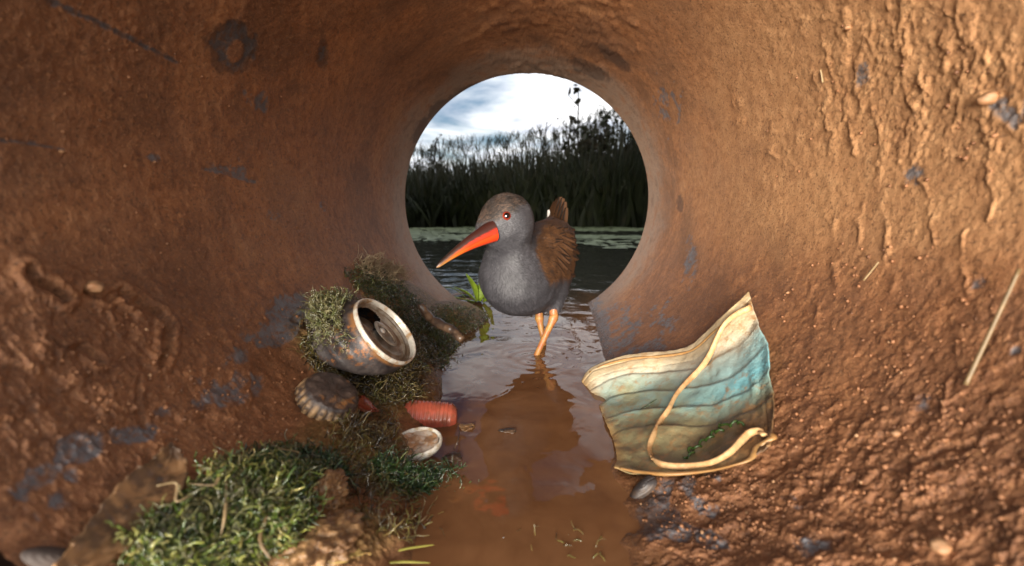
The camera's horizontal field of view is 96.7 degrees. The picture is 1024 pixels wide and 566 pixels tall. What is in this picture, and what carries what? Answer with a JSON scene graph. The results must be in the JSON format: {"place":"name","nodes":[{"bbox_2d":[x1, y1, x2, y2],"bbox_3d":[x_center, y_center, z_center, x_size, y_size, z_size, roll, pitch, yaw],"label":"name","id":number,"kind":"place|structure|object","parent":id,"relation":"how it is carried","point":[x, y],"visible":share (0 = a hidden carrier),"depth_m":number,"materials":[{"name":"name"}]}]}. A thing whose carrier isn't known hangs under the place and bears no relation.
{"place":"outdoors","nodes":[
{"label":"outdoors","id":0,"kind":"place"},
{"bbox_2d":[410,73,631,171],"label":"sky","id":1,"kind":"structure","parent":0,"point":[505,103],"materials":[{"name":"white"}]},
{"bbox_2d":[404,227,643,565],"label":"water","id":2,"kind":"structure","parent":0,"point":[545,467],"depth_m":0.27,"materials":[{"name":"brown liquid"}]},
{"bbox_2d":[389,561,429,563],"bbox_3d":[-0.042,0.107,0.174,0.021,0.001,0.003,0,10,2],"label":"grass blade","id":3,"kind":"object","parent":2,"relation":"on","point":[393,562],"depth_m":0.17,"materials":[{"name":"yellow plant"}]},
{"bbox_2d":[398,544,433,550],"bbox_3d":[-0.042,0.106,0.181,0.020,0.001,0.008,0,10,2],"label":"grass blade","id":4,"kind":"object","parent":2,"relation":"on","point":[406,548],"depth_m":0.18,"materials":[{"name":"yellow plant"}]},
{"bbox_2d":[443,451,461,462],"bbox_3d":[-0.033,0.097,0.251,0.012,0.005,0.011,0,10,2],"label":"floating debris","id":5,"kind":"object","parent":2,"relation":"on","point":[457,456],"visible":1,"depth_m":0.25,"materials":[{"name":"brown wood"}]},
{"bbox_2d":[446,267,486,301],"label":"water plant","id":6,"kind":"object","parent":2,"relation":"on","point":[478,292],"visible":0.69,"depth_m":0.64,"materials":[{"name":"green plant"}]},
{"bbox_2d":[459,423,474,431],"bbox_3d":[-0.029,0.091,0.286,0.011,0.003,0.009,0,10,2],"label":"floating debris","id":7,"kind":"object","parent":2,"relation":"on","point":[466,427],"visible":1,"depth_m":0.28,"materials":[{"name":"beige plant"}]},
{"bbox_2d":[498,428,515,433],"bbox_3d":[-0.003,0.091,0.282,0.011,0.003,0.007,0,10,2],"label":"floating debris","id":8,"kind":"object","parent":2,"relation":"on","point":[510,430],"visible":1,"depth_m":0.28,"materials":[{"name":"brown wood"}]},
{"bbox_2d":[436,192,579,354],"bbox_3d":[0.016,-0.002,0.438,0.076,0.165,0.230,4,10,25],"label":"water rail","id":9,"kind":"object","parent":2,"relation":"on","point":[527,266],"visible":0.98,"depth_m":0.39,"materials":[{"name":"grey"}]},
{"bbox_2d":[405,104,647,227],"bbox_3d":[0.150,-1.219,4.242,5.253,1.358,2.993,0,10,2],"label":"reed bed","id":10,"kind":"object","parent":2,"relation":"on","point":[615,194],"visible":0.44,"depth_m":3.11,"materials":[{"name":"green plant"}]},
{"bbox_2d":[409,226,643,247],"bbox_3d":[-0.149,-0.275,2.451,2.323,0.004,1.923,4,10,21],"label":"duckweed","id":11,"kind":"object","parent":2,"relation":"on","point":[419,234],"visible":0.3,"depth_m":2.13,"materials":[{"name":"green plant"}]},
{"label":"embankment","id":12,"kind":"structure","parent":0,"visible":0},
{"bbox_2d":[0,0,1023,565],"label":"drain pipe","id":13,"kind":"object","parent":12,"relation":"attached to","point":[324,120],"visible":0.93,"depth_m":0.21,"materials":[{"name":"concrete"},{"name":"mud"}]},
{"bbox_2d":[20,546,67,565],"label":"snail shell","id":14,"kind":"object","parent":13,"relation":"in","point":[42,556],"visible":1,"depth_m":0.11},
{"bbox_2d":[84,280,104,292],"bbox_3d":[-0.153,0.002,0.167,0.006,0.005,0.006,0,10,2],"label":"pebble","id":15,"kind":"object","parent":13,"relation":"attached to","point":[95,286],"visible":1,"depth_m":0.17,"materials":[{"name":"stone"}]},
{"bbox_2d":[53,442,188,565],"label":"dead leaf","id":16,"kind":"object","parent":13,"relation":"on","point":[92,544],"visible":1,"depth_m":0.14,"materials":[{"name":"brown plant"}]},
{"bbox_2d":[105,430,339,565],"bbox_3d":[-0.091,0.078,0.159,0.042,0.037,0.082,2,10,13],"label":"green moss","id":17,"kind":"object","parent":13,"relation":"in","point":[270,528],"visible":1,"depth_m":0.15,"materials":[{"name":"green plant"}]},
{"bbox_2d":[156,481,188,502],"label":"dried grass","id":18,"kind":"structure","parent":17,"relation":"on","point":[176,483],"depth_m":0.14,"materials":[{"name":"beige plant"}]},
{"bbox_2d":[189,477,219,486],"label":"dried grass","id":19,"kind":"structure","parent":17,"relation":"on","point":[217,480],"depth_m":0.15,"materials":[{"name":"beige plant"}]},
{"bbox_2d":[220,475,227,534],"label":"dried grass","id":20,"kind":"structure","parent":17,"relation":"on","point":[224,512],"depth_m":0.15,"materials":[{"name":"beige plant"}]},
{"bbox_2d":[258,515,270,559],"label":"dried grass","id":21,"kind":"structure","parent":17,"relation":"on","point":[262,546],"depth_m":0.15,"materials":[{"name":"plant"}]},
{"bbox_2d":[277,448,298,452],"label":"dried grass","id":22,"kind":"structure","parent":17,"relation":"on","point":[289,450],"depth_m":0.19,"materials":[{"name":"brown plant"}]},
{"bbox_2d":[236,433,364,487],"bbox_3d":[-0.089,0.078,0.190,0.043,0.034,0.046,0,10,2],"label":"dark moss","id":23,"kind":"object","parent":13,"relation":"in","point":[305,450],"visible":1,"depth_m":0.20,"materials":[{"name":"green plant"}]},
{"bbox_2d":[269,508,363,565],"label":"clay lump","id":24,"kind":"object","parent":13,"relation":"on","point":[333,538],"visible":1,"depth_m":0.16,"materials":[{"name":"brown soil"}]},
{"bbox_2d":[328,547,371,563],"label":"yellow leaf","id":25,"kind":"object","parent":24,"relation":"on","point":[359,552],"visible":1,"depth_m":0.16,"materials":[{"name":"yellow plant"}]},
{"bbox_2d":[294,372,358,421],"bbox_3d":[-0.099,0.062,0.245,0.031,0.025,0.035,0,10,2],"label":"bottle cap","id":26,"kind":"object","parent":13,"relation":"on","point":[320,396],"visible":1,"depth_m":0.24,"materials":[{"name":"brown metal"}]},
{"bbox_2d":[309,468,348,515],"bbox_3d":[-0.076,0.086,0.185,0.016,0.016,0.027,4,10,24],"label":"clay lump","id":27,"kind":"object","parent":13,"relation":"on","point":[334,482],"visible":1,"depth_m":0.18,"materials":[{"name":"brown soil"}]},
{"bbox_2d":[287,320,441,409],"bbox_3d":[-0.093,0.044,0.342,0.082,0.078,0.179,0,10,2],"label":"brown moss","id":28,"kind":"object","parent":13,"relation":"on","point":[395,387],"visible":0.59,"depth_m":0.29,"materials":[{"name":"plant"}]},
{"bbox_2d":[303,298,415,374],"bbox_3d":[-0.098,0.033,0.290,0.071,0.046,0.060,0,10,2],"label":"drink can","id":29,"kind":"object","parent":28,"relation":"on","point":[382,342],"visible":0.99,"depth_m":0.27,"materials":[{"name":"paint"}]},
{"bbox_2d":[295,283,365,358],"bbox_3d":[-0.110,0.020,0.278,0.037,0.037,0.068,-2,10,-11],"label":"olive moss","id":30,"kind":"object","parent":29,"relation":"on","point":[326,305],"visible":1,"depth_m":0.27,"materials":[{"name":"green plant"}]},
{"bbox_2d":[358,395,378,412],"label":"red leaf","id":31,"kind":"object","parent":13,"relation":"on","point":[364,401],"visible":0.99,"depth_m":0.26,"materials":[{"name":"red plant"}]},
{"bbox_2d":[307,390,444,543],"bbox_3d":[-0.069,0.087,0.226,0.058,0.047,0.114,-6,11,-33],"label":"brown moss","id":32,"kind":"object","parent":13,"relation":"in","point":[366,432],"visible":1,"depth_m":0.21,"materials":[{"name":"plant"}]},
{"bbox_2d":[352,242,414,286],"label":"moss","id":33,"kind":"object","parent":13,"relation":"on","point":[399,270],"visible":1,"depth_m":0.46,"materials":[{"name":"brown plant"}]},
{"bbox_2d":[344,259,489,368],"bbox_3d":[-0.078,0.021,0.504,0.110,0.109,0.307,2,10,10],"label":"olive moss","id":34,"kind":"object","parent":13,"relation":"in","point":[437,334],"visible":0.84,"depth_m":0.43,"materials":[{"name":"green plant"}]},
{"bbox_2d":[417,303,464,342],"bbox_3d":[-0.056,0.031,0.357,0.052,0.024,0.008,8,12,39],"label":"driftwood stick","id":35,"kind":"object","parent":34,"relation":"on","point":[439,323],"visible":1,"depth_m":0.35,"materials":[{"name":"brown wood"}]},
{"bbox_2d":[364,444,478,498],"bbox_3d":[-0.043,0.096,0.229,0.069,0.036,0.030,-4,10,-21],"label":"dark moss","id":36,"kind":"object","parent":13,"relation":"in","point":[430,474],"visible":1,"depth_m":0.22,"materials":[{"name":"green plant"}]},
{"bbox_2d":[402,427,442,460],"bbox_3d":[-0.053,0.089,0.253,0.028,0.008,0.028,0,10,2],"label":"white cap","id":37,"kind":"object","parent":13,"relation":"on","point":[428,440],"visible":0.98,"depth_m":0.25,"materials":[{"name":"plastic"}]},
{"bbox_2d":[405,399,456,427],"bbox_3d":[-0.054,0.088,0.296,0.037,0.023,0.022,-1,10,-4],"label":"plastic cap","id":38,"kind":"object","parent":13,"relation":"on","point":[431,414],"visible":0.73,"depth_m":0.29,"materials":[{"name":"plastic"}]},
{"bbox_2d":[4,1,1023,565],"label":"grit","id":39,"kind":"object","parent":13,"relation":"in","point":[838,487],"visible":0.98,"depth_m":0.17,"materials":[{"name":"brown gravel"}]},
{"bbox_2d":[503,522,604,560],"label":"brown moss","id":40,"kind":"object","parent":13,"relation":"on","point":[573,540],"visible":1,"depth_m":0.19,"materials":[{"name":"brown plant"}]},
{"bbox_2d":[630,475,656,498],"bbox_3d":[0.062,0.098,0.217,0.013,0.012,0.007,0,10,2],"label":"mussel shell","id":41,"kind":"object","parent":13,"relation":"in","point":[645,486],"visible":1,"depth_m":0.21},
{"bbox_2d":[581,291,776,475],"bbox_3d":[0.104,0.052,0.275,0.102,0.085,0.165,0,10,2],"label":"face mask","id":42,"kind":"object","parent":13,"relation":"on","point":[714,375],"visible":1,"depth_m":0.26,"materials":[{"name":"fabric"}]},
{"bbox_2d":[683,420,744,458],"bbox_3d":[0.098,0.076,0.227,0.028,0.021,0.014,0,10,2],"label":"algae thread","id":43,"kind":"object","parent":42,"relation":"on","point":[711,436],"visible":1,"depth_m":0.23},
{"bbox_2d":[820,69,823,82],"bbox_3d":[0.169,-0.113,0.248,0.003,0.007,0.001,0,10,2],"label":"straw chip","id":44,"kind":"object","parent":13,"relation":"attached to","point":[822,79],"visible":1,"depth_m":0.25,"materials":[{"name":"beige plant"}]},
{"bbox_2d":[844,25,851,30],"bbox_3d":[0.164,-0.124,0.222,0.004,0.002,0.003,0,10,2],"label":"pebble","id":45,"kind":"object","parent":13,"relation":"on","point":[847,27],"visible":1,"depth_m":0.22,"materials":[{"name":"stone"}]},
{"bbox_2d":[863,262,878,280],"bbox_3d":[0.166,-0.005,0.210,0.004,0.010,0.004,0,10,2],"label":"straw chip","id":46,"kind":"object","parent":13,"relation":"attached to","point":[870,271],"visible":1,"depth_m":0.21,"materials":[{"name":"beige plant"}]},
{"bbox_2d":[890,430,900,436],"bbox_3d":[0.137,0.053,0.162,0.004,0.003,0.003,0,10,2],"label":"pebble","id":47,"kind":"object","parent":13,"relation":"on","point":[895,433],"visible":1,"depth_m":0.16,"materials":[{"name":"stone"}]},
{"bbox_2d":[929,537,952,555],"bbox_3d":[0.121,0.074,0.128,0.006,0.004,0.005,0,10,2],"label":"pebble","id":48,"kind":"object","parent":13,"relation":"in","point":[941,546],"visible":1,"depth_m":0.13,"materials":[{"name":"stone"}]},
{"bbox_2d":[975,91,997,105],"bbox_3d":[0.173,-0.067,0.166,0.007,0.005,0.005,0,10,2],"label":"pebble","id":49,"kind":"object","parent":13,"relation":"attached to","point":[987,98],"visible":1,"depth_m":0.16,"materials":[{"name":"stone"}]},
{"bbox_2d":[963,268,1021,385],"bbox_3d":[0.155,0.015,0.147,0.014,0.039,0.004,0,10,2],"label":"straw stalk","id":50,"kind":"object","parent":13,"relation":"on","point":[975,363],"visible":1,"depth_m":0.15,"materials":[{"name":"beige plant"}]},
{"bbox_3d":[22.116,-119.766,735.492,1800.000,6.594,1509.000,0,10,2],"label":"ground","id":51,"kind":"structure","parent":0,"visible":0},
{"bbox_2d":[411,134,445,172],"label":"twiggy shrub","id":52,"kind":"object","parent":51,"relation":"on","point":[436,142],"visible":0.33,"depth_m":4.25,"materials":[{"name":"black plant"}]},
{"bbox_2d":[525,118,561,167],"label":"leafy shrub","id":53,"kind":"object","parent":51,"relation":"on","point":[541,142],"visible":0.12,"depth_m":4.07,"materials":[{"name":"black plant"}]},
{"bbox_2d":[558,84,613,175],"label":"leafy shrub","id":54,"kind":"object","parent":51,"relation":"on","point":[585,137],"visible":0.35,"depth_m":3.40,"materials":[{"name":"green plant"}]},
{"bbox_2d":[598,105,640,168],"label":"twiggy shrub","id":55,"kind":"object","parent":51,"relation":"on","point":[615,134],"visible":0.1,"depth_m":3.59,"materials":[{"name":"black plant"}]}
]}

